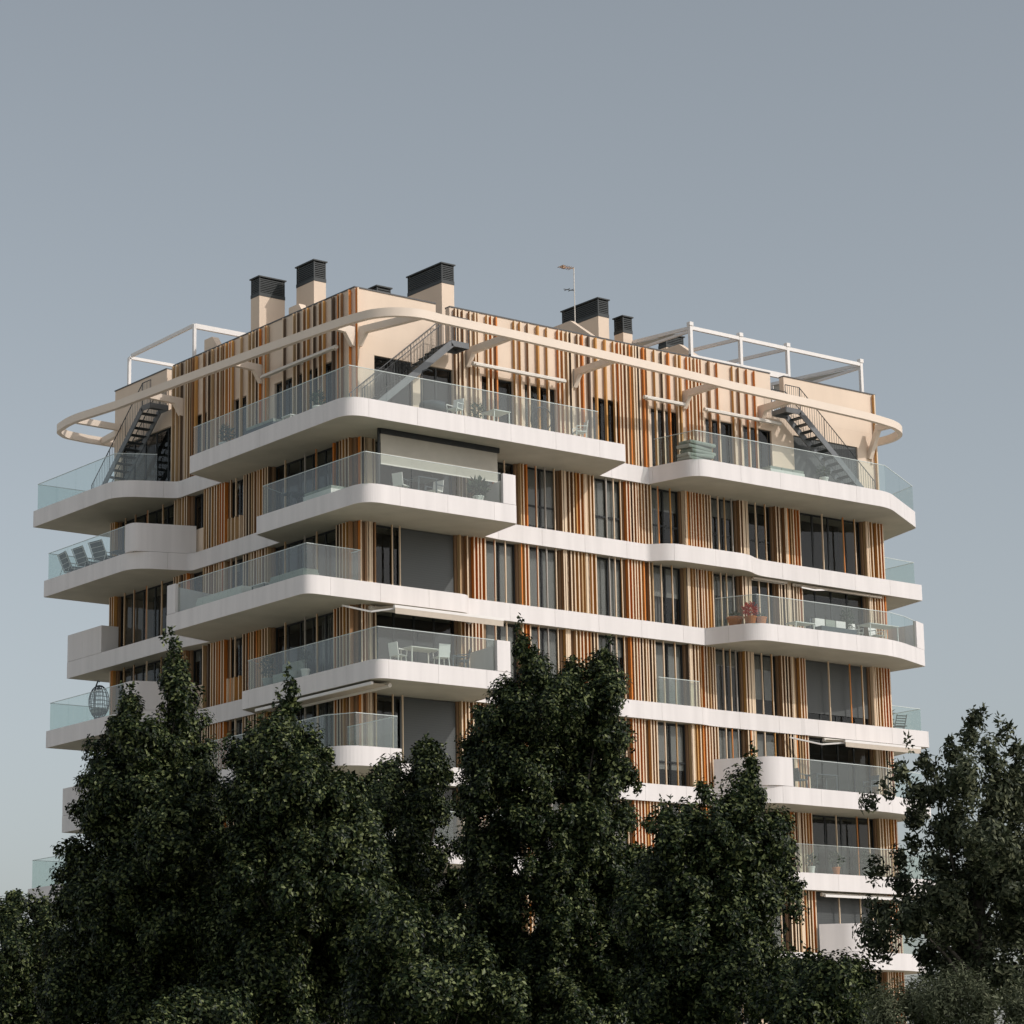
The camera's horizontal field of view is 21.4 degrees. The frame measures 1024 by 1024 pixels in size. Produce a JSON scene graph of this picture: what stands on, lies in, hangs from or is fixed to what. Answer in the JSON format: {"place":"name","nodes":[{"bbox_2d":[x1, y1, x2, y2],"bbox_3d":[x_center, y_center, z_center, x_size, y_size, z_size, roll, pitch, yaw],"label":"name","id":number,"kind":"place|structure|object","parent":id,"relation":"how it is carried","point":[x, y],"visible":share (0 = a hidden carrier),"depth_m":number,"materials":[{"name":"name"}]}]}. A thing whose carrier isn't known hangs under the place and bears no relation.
{"place":"outdoors","nodes":[
{"label":"outdoors","id":0,"kind":"place"},
{"bbox_2d":[28,259,935,1023],"bbox_3d":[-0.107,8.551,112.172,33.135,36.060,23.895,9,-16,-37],"label":"apartment building","id":1,"kind":"structure","parent":0,"point":[640,543],"depth_m":106.44,"materials":[{"name":"white concrete"}]},
{"bbox_2d":[57,551,80,574],"bbox_3d":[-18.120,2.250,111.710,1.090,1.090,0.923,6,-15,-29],"label":"garden chair","id":2,"kind":"object","parent":1,"relation":"on","point":[67,566],"visible":0.78,"depth_m":111.59,"materials":[{"name":"white metal"}]},
{"bbox_2d":[71,545,97,570],"bbox_3d":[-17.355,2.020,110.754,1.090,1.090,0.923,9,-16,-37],"label":"garden chair","id":3,"kind":"object","parent":1,"relation":"on","point":[81,558],"visible":0.73,"depth_m":110.60,"materials":[{"name":"white metal"}]},
{"bbox_2d":[88,680,109,718],"bbox_3d":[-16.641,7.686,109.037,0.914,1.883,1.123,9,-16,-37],"label":"egg chair","id":4,"kind":"object","parent":1,"relation":"on","point":[98,712],"visible":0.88,"depth_m":108.78,"materials":[{"name":"grey wicker"}]},
{"bbox_2d":[88,539,119,564],"bbox_3d":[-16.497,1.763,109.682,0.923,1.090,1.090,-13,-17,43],"label":"garden chair","id":5,"kind":"object","parent":1,"relation":"on","point":[98,552],"visible":0.74,"depth_m":109.52,"materials":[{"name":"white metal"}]},
{"bbox_2d":[120,659,168,699],"bbox_3d":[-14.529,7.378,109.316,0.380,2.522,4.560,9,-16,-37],"label":"window","id":6,"kind":"structure","parent":1,"relation":"in","point":[154,663],"depth_m":109.78,"materials":[{"name":"black metal"}]},
{"bbox_2d":[120,581,172,646],"bbox_3d":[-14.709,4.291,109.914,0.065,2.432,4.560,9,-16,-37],"label":"window","id":7,"kind":"structure","parent":1,"relation":"in","point":[167,584],"depth_m":110.29,"materials":[{"name":"black metal"}]},
{"bbox_2d":[123,427,170,480],"bbox_3d":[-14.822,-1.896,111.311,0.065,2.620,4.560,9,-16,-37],"label":"window","id":8,"kind":"structure","parent":1,"relation":"in","point":[157,434],"depth_m":111.12,"materials":[{"name":"black metal"}]},
{"bbox_2d":[122,504,173,549],"bbox_3d":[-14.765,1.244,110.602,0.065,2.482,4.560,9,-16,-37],"label":"window","id":9,"kind":"structure","parent":1,"relation":"in","point":[156,521],"depth_m":111.12,"materials":[{"name":"black glass"}]},
{"bbox_2d":[193,649,201,685],"bbox_3d":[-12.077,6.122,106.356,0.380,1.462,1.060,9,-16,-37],"label":"window","id":10,"kind":"structure","parent":1,"relation":"in","point":[197,656],"depth_m":106.58,"materials":[{"name":"black glass"}]},
{"bbox_2d":[195,494,203,529],"bbox_3d":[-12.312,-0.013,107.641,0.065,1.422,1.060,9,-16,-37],"label":"window","id":11,"kind":"structure","parent":1,"relation":"in","point":[202,495],"depth_m":107.76,"materials":[{"name":"black glass"}]},
{"bbox_2d":[218,422,235,444],"bbox_3d":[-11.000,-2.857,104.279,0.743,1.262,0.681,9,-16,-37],"label":"potted plant","id":12,"kind":"object","parent":1,"relation":"on","point":[227,433],"visible":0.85,"depth_m":104.28,"materials":[{"name":"green plant"}]},
{"bbox_2d":[231,720,241,738],"bbox_3d":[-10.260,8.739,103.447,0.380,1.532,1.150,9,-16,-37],"label":"window","id":13,"kind":"structure","parent":1,"relation":"in","point":[238,723],"depth_m":103.67,"materials":[{"name":"black glass"}]},
{"bbox_2d":[232,638,241,677],"bbox_3d":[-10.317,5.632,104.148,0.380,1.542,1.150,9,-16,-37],"label":"window","id":14,"kind":"structure","parent":1,"relation":"in","point":[238,641],"depth_m":104.21,"materials":[{"name":"black glass"}]},
{"bbox_2d":[232,480,242,517],"bbox_3d":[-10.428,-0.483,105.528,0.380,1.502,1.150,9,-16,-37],"label":"window","id":15,"kind":"structure","parent":1,"relation":"in","point":[239,483],"depth_m":105.75,"materials":[{"name":"black glass"}]},
{"bbox_2d":[232,559,242,587],"bbox_3d":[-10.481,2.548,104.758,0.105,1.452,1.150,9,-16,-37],"label":"window","id":16,"kind":"structure","parent":1,"relation":"in","point":[239,567],"depth_m":105.06,"materials":[{"name":"black glass"}]},
{"bbox_2d":[245,418,281,434],"bbox_3d":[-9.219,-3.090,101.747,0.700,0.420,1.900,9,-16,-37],"label":"garden bench","id":17,"kind":"object","parent":1,"relation":"on","point":[261,425],"visible":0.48,"depth_m":101.43,"materials":[{"name":"white"}]},
{"bbox_2d":[259,654,277,685],"bbox_3d":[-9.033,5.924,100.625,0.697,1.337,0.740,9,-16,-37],"label":"potted plant","id":18,"kind":"object","parent":1,"relation":"on","point":[268,680],"visible":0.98,"depth_m":100.61,"materials":[{"name":"green plant"}]},
{"bbox_2d":[273,659,306,683],"bbox_3d":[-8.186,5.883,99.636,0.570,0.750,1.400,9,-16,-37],"label":"garden sofa","id":19,"kind":"object","parent":1,"relation":"on","point":[296,668],"visible":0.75,"depth_m":99.48,"materials":[{"name":"white fabric"}]},
{"bbox_2d":[281,491,305,507],"bbox_3d":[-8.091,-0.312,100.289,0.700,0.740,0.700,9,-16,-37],"label":"balcony table","id":20,"kind":"object","parent":1,"relation":"on","point":[291,494],"visible":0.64,"depth_m":100.32,"materials":[{"name":"grey wicker"}]},
{"bbox_2d":[269,568,318,584],"bbox_3d":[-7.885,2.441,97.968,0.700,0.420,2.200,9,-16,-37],"label":"garden bench","id":21,"kind":"object","parent":1,"relation":"on","point":[294,573],"visible":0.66,"depth_m":97.42,"materials":[{"name":"white"}]},
{"bbox_2d":[276,447,332,509],"bbox_3d":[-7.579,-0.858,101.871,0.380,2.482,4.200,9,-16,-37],"label":"window","id":22,"kind":"structure","parent":1,"relation":"in","point":[288,464],"depth_m":102.00,"materials":[{"name":"black glass"}]},
{"bbox_2d":[276,613,332,673],"bbox_3d":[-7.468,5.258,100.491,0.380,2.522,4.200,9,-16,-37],"label":"window","id":23,"kind":"structure","parent":1,"relation":"in","point":[328,623],"depth_m":100.03,"materials":[{"name":"black glass"}]},
{"bbox_2d":[275,702,333,747],"bbox_3d":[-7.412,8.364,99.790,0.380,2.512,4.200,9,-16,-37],"label":"window","id":24,"kind":"structure","parent":1,"relation":"in","point":[326,724],"depth_m":99.22,"materials":[{"name":"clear glass"}]},
{"bbox_2d":[277,363,331,418],"bbox_3d":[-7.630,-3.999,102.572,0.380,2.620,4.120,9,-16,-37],"label":"window","id":25,"kind":"structure","parent":1,"relation":"in","point":[328,376],"depth_m":102.52,"materials":[{"name":"black metal"}]},
{"bbox_2d":[298,648,313,675],"bbox_3d":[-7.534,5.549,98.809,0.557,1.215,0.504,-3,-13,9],"label":"potted plant","id":26,"kind":"object","parent":1,"relation":"on","point":[305,671],"visible":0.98,"depth_m":98.76,"materials":[{"name":"green plant"}]},
{"bbox_2d":[276,529,335,575],"bbox_3d":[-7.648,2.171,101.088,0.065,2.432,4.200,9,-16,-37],"label":"window","id":27,"kind":"structure","parent":1,"relation":"in","point":[325,533],"depth_m":101.43,"materials":[{"name":"black metal"}]},
{"bbox_2d":[309,389,325,407],"bbox_3d":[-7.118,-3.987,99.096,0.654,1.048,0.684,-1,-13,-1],"label":"potted plant","id":28,"kind":"object","parent":1,"relation":"on","point":[315,395],"visible":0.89,"depth_m":99.07,"materials":[{"name":"green plant"}]},
{"bbox_2d":[303,485,345,500],"bbox_3d":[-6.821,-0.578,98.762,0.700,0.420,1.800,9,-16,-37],"label":"garden bench","id":29,"kind":"object","parent":1,"relation":"on","point":[320,492],"visible":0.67,"depth_m":98.36,"materials":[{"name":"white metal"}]},
{"bbox_2d":[374,356,410,405],"bbox_3d":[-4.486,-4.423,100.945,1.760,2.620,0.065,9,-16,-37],"label":"window","id":30,"kind":"structure","parent":1,"relation":"in","point":[391,400],"depth_m":101.30,"materials":[{"name":"black metal"}]},
{"bbox_2d":[388,642,406,660],"bbox_3d":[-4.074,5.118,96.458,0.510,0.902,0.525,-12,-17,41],"label":"balcony chair","id":31,"kind":"object","parent":1,"relation":"on","point":[393,649],"visible":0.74,"depth_m":96.36,"materials":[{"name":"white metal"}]},
{"bbox_2d":[392,472,409,487],"bbox_3d":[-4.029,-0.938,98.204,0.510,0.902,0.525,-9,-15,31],"label":"balcony chair","id":32,"kind":"object","parent":1,"relation":"on","point":[397,479],"visible":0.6,"depth_m":98.07,"materials":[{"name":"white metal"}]},
{"bbox_2d":[375,442,451,494],"bbox_3d":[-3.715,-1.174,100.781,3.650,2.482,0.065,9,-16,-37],"label":"window","id":33,"kind":"structure","parent":1,"relation":"in","point":[412,483],"depth_m":100.83,"materials":[{"name":"black metal"}]},
{"bbox_2d":[376,525,453,592],"bbox_3d":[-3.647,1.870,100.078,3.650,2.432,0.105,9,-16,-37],"label":"window","id":34,"kind":"structure","parent":1,"relation":"in","point":[426,557],"depth_m":100.39,"materials":[{"name":"grey glass"}]},
{"bbox_2d":[377,695,455,766],"bbox_3d":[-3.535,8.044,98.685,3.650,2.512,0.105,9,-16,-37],"label":"window","id":35,"kind":"structure","parent":1,"relation":"in","point":[421,716],"depth_m":99.08,"materials":[{"name":"grey glass"}]},
{"bbox_2d":[399,646,438,663],"bbox_3d":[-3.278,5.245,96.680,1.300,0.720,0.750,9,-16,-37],"label":"balcony table","id":36,"kind":"object","parent":1,"relation":"on","point":[419,649],"visible":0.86,"depth_m":96.63,"materials":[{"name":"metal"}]},
{"bbox_2d":[405,476,437,492],"bbox_3d":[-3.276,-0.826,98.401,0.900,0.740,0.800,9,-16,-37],"label":"balcony table","id":37,"kind":"object","parent":1,"relation":"on","point":[422,480],"visible":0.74,"depth_m":98.39,"materials":[{"name":"grey plastic"}]},
{"bbox_2d":[392,613,453,662],"bbox_3d":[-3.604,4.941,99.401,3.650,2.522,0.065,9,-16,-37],"label":"window","id":38,"kind":"structure","parent":1,"relation":"in","point":[393,614],"depth_m":99.59,"materials":[{"name":"black metal"}]},
{"bbox_2d":[419,369,445,411],"bbox_3d":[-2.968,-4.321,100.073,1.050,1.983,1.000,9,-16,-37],"label":"hanging chair","id":39,"kind":"object","parent":1,"relation":"on","point":[437,405],"visible":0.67,"depth_m":99.66,"materials":[{"name":"grey wicker"}]},
{"bbox_2d":[426,480,443,493],"bbox_3d":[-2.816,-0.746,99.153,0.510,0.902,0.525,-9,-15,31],"label":"balcony chair","id":40,"kind":"object","parent":1,"relation":"on","point":[440,485],"visible":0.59,"depth_m":99.28,"materials":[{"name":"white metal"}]},
{"bbox_2d":[428,367,451,412],"bbox_3d":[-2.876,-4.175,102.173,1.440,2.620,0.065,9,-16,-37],"label":"window","id":41,"kind":"structure","parent":1,"relation":"in","point":[435,369],"depth_m":102.47,"materials":[{"name":"black glass"}]},
{"bbox_2d":[432,643,450,665],"bbox_3d":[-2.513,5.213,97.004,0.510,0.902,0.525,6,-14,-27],"label":"balcony chair","id":42,"kind":"object","parent":1,"relation":"on","point":[444,651],"visible":0.86,"depth_m":96.88,"materials":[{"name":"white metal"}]},
{"bbox_2d":[446,398,463,414],"bbox_3d":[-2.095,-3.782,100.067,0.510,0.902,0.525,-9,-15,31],"label":"balcony chair","id":43,"kind":"object","parent":1,"relation":"on","point":[458,404],"visible":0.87,"depth_m":100.14,"materials":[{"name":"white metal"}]},
{"bbox_2d":[469,402,485,417],"bbox_3d":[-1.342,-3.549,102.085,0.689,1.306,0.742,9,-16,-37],"label":"potted plant","id":44,"kind":"object","parent":1,"relation":"on","point":[475,413],"visible":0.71,"depth_m":102.10,"materials":[{"name":"green plant"}]},
{"bbox_2d":[466,475,491,499],"bbox_3d":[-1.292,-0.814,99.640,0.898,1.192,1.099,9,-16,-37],"label":"potted plant","id":45,"kind":"object","parent":1,"relation":"on","point":[480,486],"visible":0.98,"depth_m":99.48,"materials":[{"name":"green plant"}]},
{"bbox_2d":[481,409,510,423],"bbox_3d":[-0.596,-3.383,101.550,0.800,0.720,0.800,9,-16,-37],"label":"balcony table","id":46,"kind":"object","parent":1,"relation":"on","point":[497,413],"visible":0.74,"depth_m":101.52,"materials":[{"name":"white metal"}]},
{"bbox_2d":[482,377,511,423],"bbox_3d":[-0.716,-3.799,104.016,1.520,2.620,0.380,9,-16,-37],"label":"window","id":47,"kind":"structure","parent":1,"relation":"in","point":[484,384],"depth_m":104.24,"materials":[{"name":"black glass"}]},
{"bbox_2d":[486,541,514,603],"bbox_3d":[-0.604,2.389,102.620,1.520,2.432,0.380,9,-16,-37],"label":"window","id":48,"kind":"structure","parent":1,"relation":"in","point":[510,553],"depth_m":102.62,"materials":[{"name":"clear glass"}]},
{"bbox_2d":[486,624,516,681],"bbox_3d":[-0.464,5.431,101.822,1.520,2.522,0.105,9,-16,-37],"label":"window","id":49,"kind":"structure","parent":1,"relation":"in","point":[490,629],"depth_m":102.12,"materials":[{"name":"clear glass"}]},
{"bbox_2d":[525,385,554,431],"bbox_3d":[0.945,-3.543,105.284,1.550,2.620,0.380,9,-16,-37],"label":"window","id":50,"kind":"structure","parent":1,"relation":"in","point":[532,406],"depth_m":105.47,"materials":[{"name":"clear glass"}]},
{"bbox_2d":[530,407,551,429],"bbox_3d":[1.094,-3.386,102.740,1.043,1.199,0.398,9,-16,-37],"label":"round chair","id":51,"kind":"object","parent":1,"relation":"on","point":[539,417],"visible":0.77,"depth_m":102.83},
{"bbox_2d":[527,467,555,527],"bbox_3d":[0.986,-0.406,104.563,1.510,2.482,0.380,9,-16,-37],"label":"window","id":52,"kind":"structure","parent":1,"relation":"in","point":[530,471],"depth_m":104.55,"materials":[{"name":"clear glass"}]},
{"bbox_2d":[529,547,557,608],"bbox_3d":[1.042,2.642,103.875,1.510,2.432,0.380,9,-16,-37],"label":"window","id":53,"kind":"structure","parent":1,"relation":"in","point":[532,551],"depth_m":103.86,"materials":[{"name":"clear glass"}]},
{"bbox_2d":[531,627,559,677],"bbox_3d":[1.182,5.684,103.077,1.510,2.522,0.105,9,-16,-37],"label":"window","id":54,"kind":"structure","parent":1,"relation":"in","point":[534,631],"depth_m":103.40,"materials":[{"name":"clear glass"}]},
{"bbox_2d":[572,420,587,437],"bbox_3d":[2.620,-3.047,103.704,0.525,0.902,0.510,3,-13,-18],"label":"balcony chair","id":55,"kind":"object","parent":1,"relation":"on","point":[584,428],"visible":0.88,"depth_m":103.64,"materials":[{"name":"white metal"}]},
{"bbox_2d":[593,398,618,442],"bbox_3d":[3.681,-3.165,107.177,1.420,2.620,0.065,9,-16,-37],"label":"window","id":56,"kind":"structure","parent":1,"relation":"in","point":[593,398],"depth_m":107.42,"materials":[{"name":"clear glass"}]},
{"bbox_2d":[594,478,619,539],"bbox_3d":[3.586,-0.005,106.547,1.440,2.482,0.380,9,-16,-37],"label":"window","id":57,"kind":"structure","parent":1,"relation":"in","point":[599,485],"depth_m":106.53,"materials":[{"name":"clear glass"}]},
{"bbox_2d":[597,557,621,617],"bbox_3d":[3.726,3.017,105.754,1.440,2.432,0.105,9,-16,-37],"label":"window","id":58,"kind":"structure","parent":1,"relation":"in","point":[602,563],"depth_m":105.83,"materials":[{"name":"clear glass"}]},
{"bbox_2d":[598,635,624,698],"bbox_3d":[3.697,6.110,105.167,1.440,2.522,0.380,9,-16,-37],"label":"window","id":59,"kind":"structure","parent":1,"relation":"in","point":[602,640],"depth_m":105.44,"materials":[{"name":"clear glass"}]},
{"bbox_2d":[651,488,678,543],"bbox_3d":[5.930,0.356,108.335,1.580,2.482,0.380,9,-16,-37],"label":"window","id":60,"kind":"structure","parent":1,"relation":"in","point":[663,495],"depth_m":108.39,"materials":[{"name":"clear glass"}]},
{"bbox_2d":[653,565,680,624],"bbox_3d":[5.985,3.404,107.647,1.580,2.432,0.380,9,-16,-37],"label":"window","id":61,"kind":"structure","parent":1,"relation":"in","point":[666,571],"depth_m":107.71,"materials":[{"name":"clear glass"}]},
{"bbox_2d":[655,642,683,704],"bbox_3d":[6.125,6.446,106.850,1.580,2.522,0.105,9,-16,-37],"label":"window","id":62,"kind":"structure","parent":1,"relation":"in","point":[668,648],"depth_m":106.97,"materials":[{"name":"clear glass"}]},
{"bbox_2d":[658,723,686,785],"bbox_3d":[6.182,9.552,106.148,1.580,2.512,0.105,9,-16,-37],"label":"window","id":63,"kind":"structure","parent":1,"relation":"in","point":[670,728],"depth_m":106.32,"materials":[{"name":"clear glass"}]},
{"bbox_2d":[676,439,715,460],"bbox_3d":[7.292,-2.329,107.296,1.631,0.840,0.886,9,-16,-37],"label":"cushion stack","id":64,"kind":"object","parent":1,"relation":"on","point":[692,449],"visible":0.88,"depth_m":106.88,"materials":[{"name":"white fabric"}]},
{"bbox_2d":[705,419,732,463],"bbox_3d":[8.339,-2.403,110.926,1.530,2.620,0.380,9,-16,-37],"label":"window","id":65,"kind":"structure","parent":1,"relation":"in","point":[730,429],"depth_m":111.15,"materials":[{"name":"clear glass"}]},
{"bbox_2d":[711,498,734,551],"bbox_3d":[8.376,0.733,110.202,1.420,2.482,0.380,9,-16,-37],"label":"window","id":66,"kind":"structure","parent":1,"relation":"in","point":[713,501],"depth_m":110.26,"materials":[{"name":"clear glass"}]},
{"bbox_2d":[713,574,736,626],"bbox_3d":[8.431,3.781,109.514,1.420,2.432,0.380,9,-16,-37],"label":"window","id":67,"kind":"structure","parent":1,"relation":"in","point":[716,578],"depth_m":109.56,"materials":[{"name":"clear glass"}]},
{"bbox_2d":[715,650,739,711],"bbox_3d":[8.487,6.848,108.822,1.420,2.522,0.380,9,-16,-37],"label":"window","id":68,"kind":"structure","parent":1,"relation":"in","point":[719,657],"depth_m":108.87,"materials":[{"name":"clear glass"}]},
{"bbox_2d":[719,729,741,758],"bbox_3d":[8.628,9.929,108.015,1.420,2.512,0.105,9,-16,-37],"label":"window","id":69,"kind":"structure","parent":1,"relation":"in","point":[722,745],"depth_m":108.21,"materials":[{"name":"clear glass"}]},
{"bbox_2d":[726,609,742,624],"bbox_3d":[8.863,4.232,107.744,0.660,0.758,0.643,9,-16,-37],"label":"potted plant","id":70,"kind":"object","parent":1,"relation":"on","point":[735,619],"visible":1,"depth_m":107.52,"materials":[{"name":"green plant"}]},
{"bbox_2d":[741,601,759,623],"bbox_3d":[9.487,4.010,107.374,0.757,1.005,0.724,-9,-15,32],"label":"potted plant","id":71,"kind":"object","parent":1,"relation":"on","point":[749,617],"visible":1,"depth_m":107.23,"materials":[{"name":"red plant"}]},
{"bbox_2d":[743,426,770,467],"bbox_3d":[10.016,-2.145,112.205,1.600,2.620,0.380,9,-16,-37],"label":"window","id":72,"kind":"structure","parent":1,"relation":"in","point":[744,433],"depth_m":112.31,"materials":[{"name":"black metal"}]},
{"bbox_2d":[748,504,770,560],"bbox_3d":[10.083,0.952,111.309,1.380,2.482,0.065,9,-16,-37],"label":"window","id":73,"kind":"structure","parent":1,"relation":"in","point":[767,508],"depth_m":111.51,"materials":[{"name":"black metal"}]},
{"bbox_2d":[754,654,776,715],"bbox_3d":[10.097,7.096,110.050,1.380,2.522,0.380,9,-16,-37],"label":"window","id":74,"kind":"structure","parent":1,"relation":"in","point":[766,660],"depth_m":110.13,"materials":[{"name":"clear glass"}]},
{"bbox_2d":[757,732,778,785],"bbox_3d":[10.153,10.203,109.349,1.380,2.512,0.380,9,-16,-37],"label":"window","id":75,"kind":"structure","parent":1,"relation":"in","point":[770,751],"depth_m":109.54,"materials":[{"name":"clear glass"}]},
{"bbox_2d":[767,912,785,951],"bbox_3d":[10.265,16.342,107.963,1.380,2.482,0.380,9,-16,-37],"label":"window","id":76,"kind":"structure","parent":1,"relation":"in","point":[783,918],"depth_m":108.07,"materials":[{"name":"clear glass"}]},
{"bbox_2d":[760,465,804,476],"bbox_3d":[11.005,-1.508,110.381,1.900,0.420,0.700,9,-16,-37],"label":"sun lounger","id":77,"kind":"object","parent":1,"relation":"on","point":[785,470],"visible":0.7,"depth_m":110.06,"materials":[{"name":"white metal"}]},
{"bbox_2d":[792,768,807,787],"bbox_3d":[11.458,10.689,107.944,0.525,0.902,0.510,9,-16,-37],"label":"balcony chair","id":78,"kind":"object","parent":1,"relation":"on","point":[796,775],"visible":0.84,"depth_m":107.84,"materials":[{"name":"grey plastic"}]},
{"bbox_2d":[806,852,817,872],"bbox_3d":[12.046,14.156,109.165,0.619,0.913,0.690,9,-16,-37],"label":"potted plant","id":79,"kind":"object","parent":1,"relation":"on","point":[811,868],"visible":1,"depth_m":109.05,"materials":[{"name":"green plant"}]},
{"bbox_2d":[804,773,837,790],"bbox_3d":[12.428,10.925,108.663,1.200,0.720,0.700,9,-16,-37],"label":"balcony table","id":80,"kind":"object","parent":1,"relation":"on","point":[825,776],"visible":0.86,"depth_m":108.62,"materials":[{"name":"grey plastic"}]},
{"bbox_2d":[815,464,830,480],"bbox_3d":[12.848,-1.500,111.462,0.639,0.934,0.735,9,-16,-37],"label":"potted plant","id":81,"kind":"object","parent":1,"relation":"on","point":[823,477],"visible":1,"depth_m":111.39,"materials":[{"name":"green plant"}]},
{"bbox_2d":[793,436,856,485],"bbox_3d":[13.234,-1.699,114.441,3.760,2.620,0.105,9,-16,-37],"label":"window","id":82,"kind":"structure","parent":1,"relation":"in","point":[805,461],"depth_m":114.12,"materials":[{"name":"glass"}]},
{"bbox_2d":[800,513,860,574],"bbox_3d":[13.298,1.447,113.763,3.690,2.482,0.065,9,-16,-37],"label":"window","id":83,"kind":"structure","parent":1,"relation":"in","point":[811,516],"depth_m":113.84,"materials":[{"name":"black metal"}]},
{"bbox_2d":[807,618,856,634],"bbox_3d":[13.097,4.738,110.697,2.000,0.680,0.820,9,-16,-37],"label":"garden sofa","id":84,"kind":"object","parent":1,"relation":"on","point":[830,625],"visible":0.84,"depth_m":110.48,"materials":[{"name":"white fabric"}]},
{"bbox_2d":[805,660,867,724],"bbox_3d":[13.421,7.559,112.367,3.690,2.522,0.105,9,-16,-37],"label":"window","id":85,"kind":"structure","parent":1,"relation":"in","point":[816,672],"depth_m":112.35,"materials":[{"name":"grey glass"}]},
{"bbox_2d":[828,850,844,873],"bbox_3d":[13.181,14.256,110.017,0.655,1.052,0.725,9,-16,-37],"label":"potted plant","id":86,"kind":"object","parent":1,"relation":"on","point":[836,869],"visible":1,"depth_m":109.94,"materials":[{"name":"green plant"}]},
{"bbox_2d":[813,591,863,635],"bbox_3d":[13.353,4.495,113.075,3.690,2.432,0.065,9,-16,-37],"label":"window","id":87,"kind":"structure","parent":1,"relation":"in","point":[830,593],"depth_m":113.32,"materials":[{"name":"black metal"}]},
{"bbox_2d":[809,737,870,791],"bbox_3d":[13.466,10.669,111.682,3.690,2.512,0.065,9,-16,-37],"label":"window","id":88,"kind":"structure","parent":1,"relation":"in","point":[821,748],"depth_m":111.83,"materials":[{"name":"black metal"}]},
{"bbox_2d":[812,815,875,876],"bbox_3d":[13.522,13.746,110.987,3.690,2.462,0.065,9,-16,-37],"label":"window","id":89,"kind":"structure","parent":1,"relation":"in","point":[824,817],"depth_m":110.96,"materials":[{"name":"black metal"}]},
{"bbox_2d":[816,892,874,952],"bbox_3d":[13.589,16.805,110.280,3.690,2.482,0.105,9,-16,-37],"label":"window","id":90,"kind":"structure","parent":1,"relation":"in","point":[827,907],"depth_m":110.04,"materials":[{"name":"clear glass"}]},
{"bbox_2d":[839,607,854,628],"bbox_3d":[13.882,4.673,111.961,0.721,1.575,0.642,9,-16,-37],"label":"potted plant","id":91,"kind":"object","parent":1,"relation":"on","point":[843,615],"visible":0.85,"depth_m":111.97,"materials":[{"name":"green plant"}]},
{"bbox_2d":[863,775,878,793],"bbox_3d":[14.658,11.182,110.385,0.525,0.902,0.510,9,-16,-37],"label":"balcony chair","id":92,"kind":"object","parent":1,"relation":"on","point":[875,779],"visible":0.83,"depth_m":110.39,"materials":[{"name":"white plastic"}]},
{"bbox_2d":[857,623,898,641],"bbox_3d":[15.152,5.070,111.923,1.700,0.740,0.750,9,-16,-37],"label":"balcony table","id":93,"kind":"object","parent":1,"relation":"on","point":[878,626],"visible":0.86,"depth_m":111.93,"materials":[{"name":"white metal"}]},
{"bbox_2d":[0,0,1023,1023],"label":"sky","id":94,"kind":"structure","parent":0,"point":[844,179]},
{"label":"lawn","id":95,"kind":"structure","parent":0,"visible":0},
{"bbox_2d":[0,886,70,1023],"bbox_3d":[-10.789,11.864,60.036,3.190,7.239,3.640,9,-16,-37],"label":"ficus tree","id":96,"kind":"object","parent":95,"relation":"on","point":[20,961],"visible":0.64,"depth_m":59.32,"materials":[{"name":"green plant"}]},
{"bbox_2d":[28,626,234,1023],"bbox_3d":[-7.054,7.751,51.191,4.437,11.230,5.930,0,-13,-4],"label":"ficus tree","id":97,"kind":"object","parent":95,"relation":"on","point":[148,814],"visible":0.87,"depth_m":50.55,"materials":[{"name":"green plant"}]},
{"bbox_2d":[141,983,256,1023],"bbox_3d":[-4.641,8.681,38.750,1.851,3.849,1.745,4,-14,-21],"label":"leafy bush","id":98,"kind":"object","parent":95,"relation":"on","point":[187,1010],"visible":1,"depth_m":39.00,"materials":[{"name":"green plant"}]},
{"bbox_2d":[186,661,408,1023],"bbox_3d":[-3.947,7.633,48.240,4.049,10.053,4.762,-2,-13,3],"label":"ficus tree","id":99,"kind":"object","parent":95,"relation":"on","point":[304,870],"visible":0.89,"depth_m":47.76,"materials":[{"name":"green plant"}]},
{"bbox_2d":[346,732,474,1023],"bbox_3d":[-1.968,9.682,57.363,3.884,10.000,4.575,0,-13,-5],"label":"ficus tree","id":100,"kind":"object","parent":95,"relation":"on","point":[419,813],"visible":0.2,"depth_m":57.24,"materials":[{"name":"green plant"}]},
{"bbox_2d":[336,889,531,1023],"bbox_3d":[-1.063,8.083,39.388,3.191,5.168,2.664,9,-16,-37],"label":"leafy bush","id":101,"kind":"object","parent":95,"relation":"on","point":[423,991],"visible":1,"depth_m":39.02,"materials":[{"name":"green plant"}]},
{"bbox_2d":[436,612,652,1023],"bbox_3d":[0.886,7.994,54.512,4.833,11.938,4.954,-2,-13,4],"label":"ficus tree","id":102,"kind":"object","parent":95,"relation":"on","point":[569,955],"visible":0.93,"depth_m":53.88,"materials":[{"name":"green plant"}]},
{"bbox_2d":[609,740,810,1023],"bbox_3d":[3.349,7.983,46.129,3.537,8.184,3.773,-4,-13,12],"label":"ficus tree","id":103,"kind":"object","parent":95,"relation":"on","point":[702,925],"visible":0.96,"depth_m":45.59,"materials":[{"name":"green plant"}]},
{"bbox_2d":[739,938,890,1023],"bbox_3d":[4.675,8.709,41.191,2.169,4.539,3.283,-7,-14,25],"label":"leafy bush","id":104,"kind":"object","parent":95,"relation":"on","point":[826,989],"visible":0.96,"depth_m":40.69,"materials":[{"name":"green plant"}]},
{"bbox_2d":[852,703,1023,1023],"bbox_3d":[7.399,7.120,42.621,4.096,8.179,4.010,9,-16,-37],"label":"loose tree","id":105,"kind":"object","parent":95,"relation":"on","point":[965,926],"visible":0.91,"depth_m":42.36,"materials":[{"name":"green plant"}]},
{"bbox_2d":[855,958,1023,1023],"bbox_3d":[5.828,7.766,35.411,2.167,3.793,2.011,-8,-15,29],"label":"olive bush","id":106,"kind":"object","parent":95,"relation":"on","point":[930,1004],"visible":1,"depth_m":35.37,"materials":[{"name":"green plant"}]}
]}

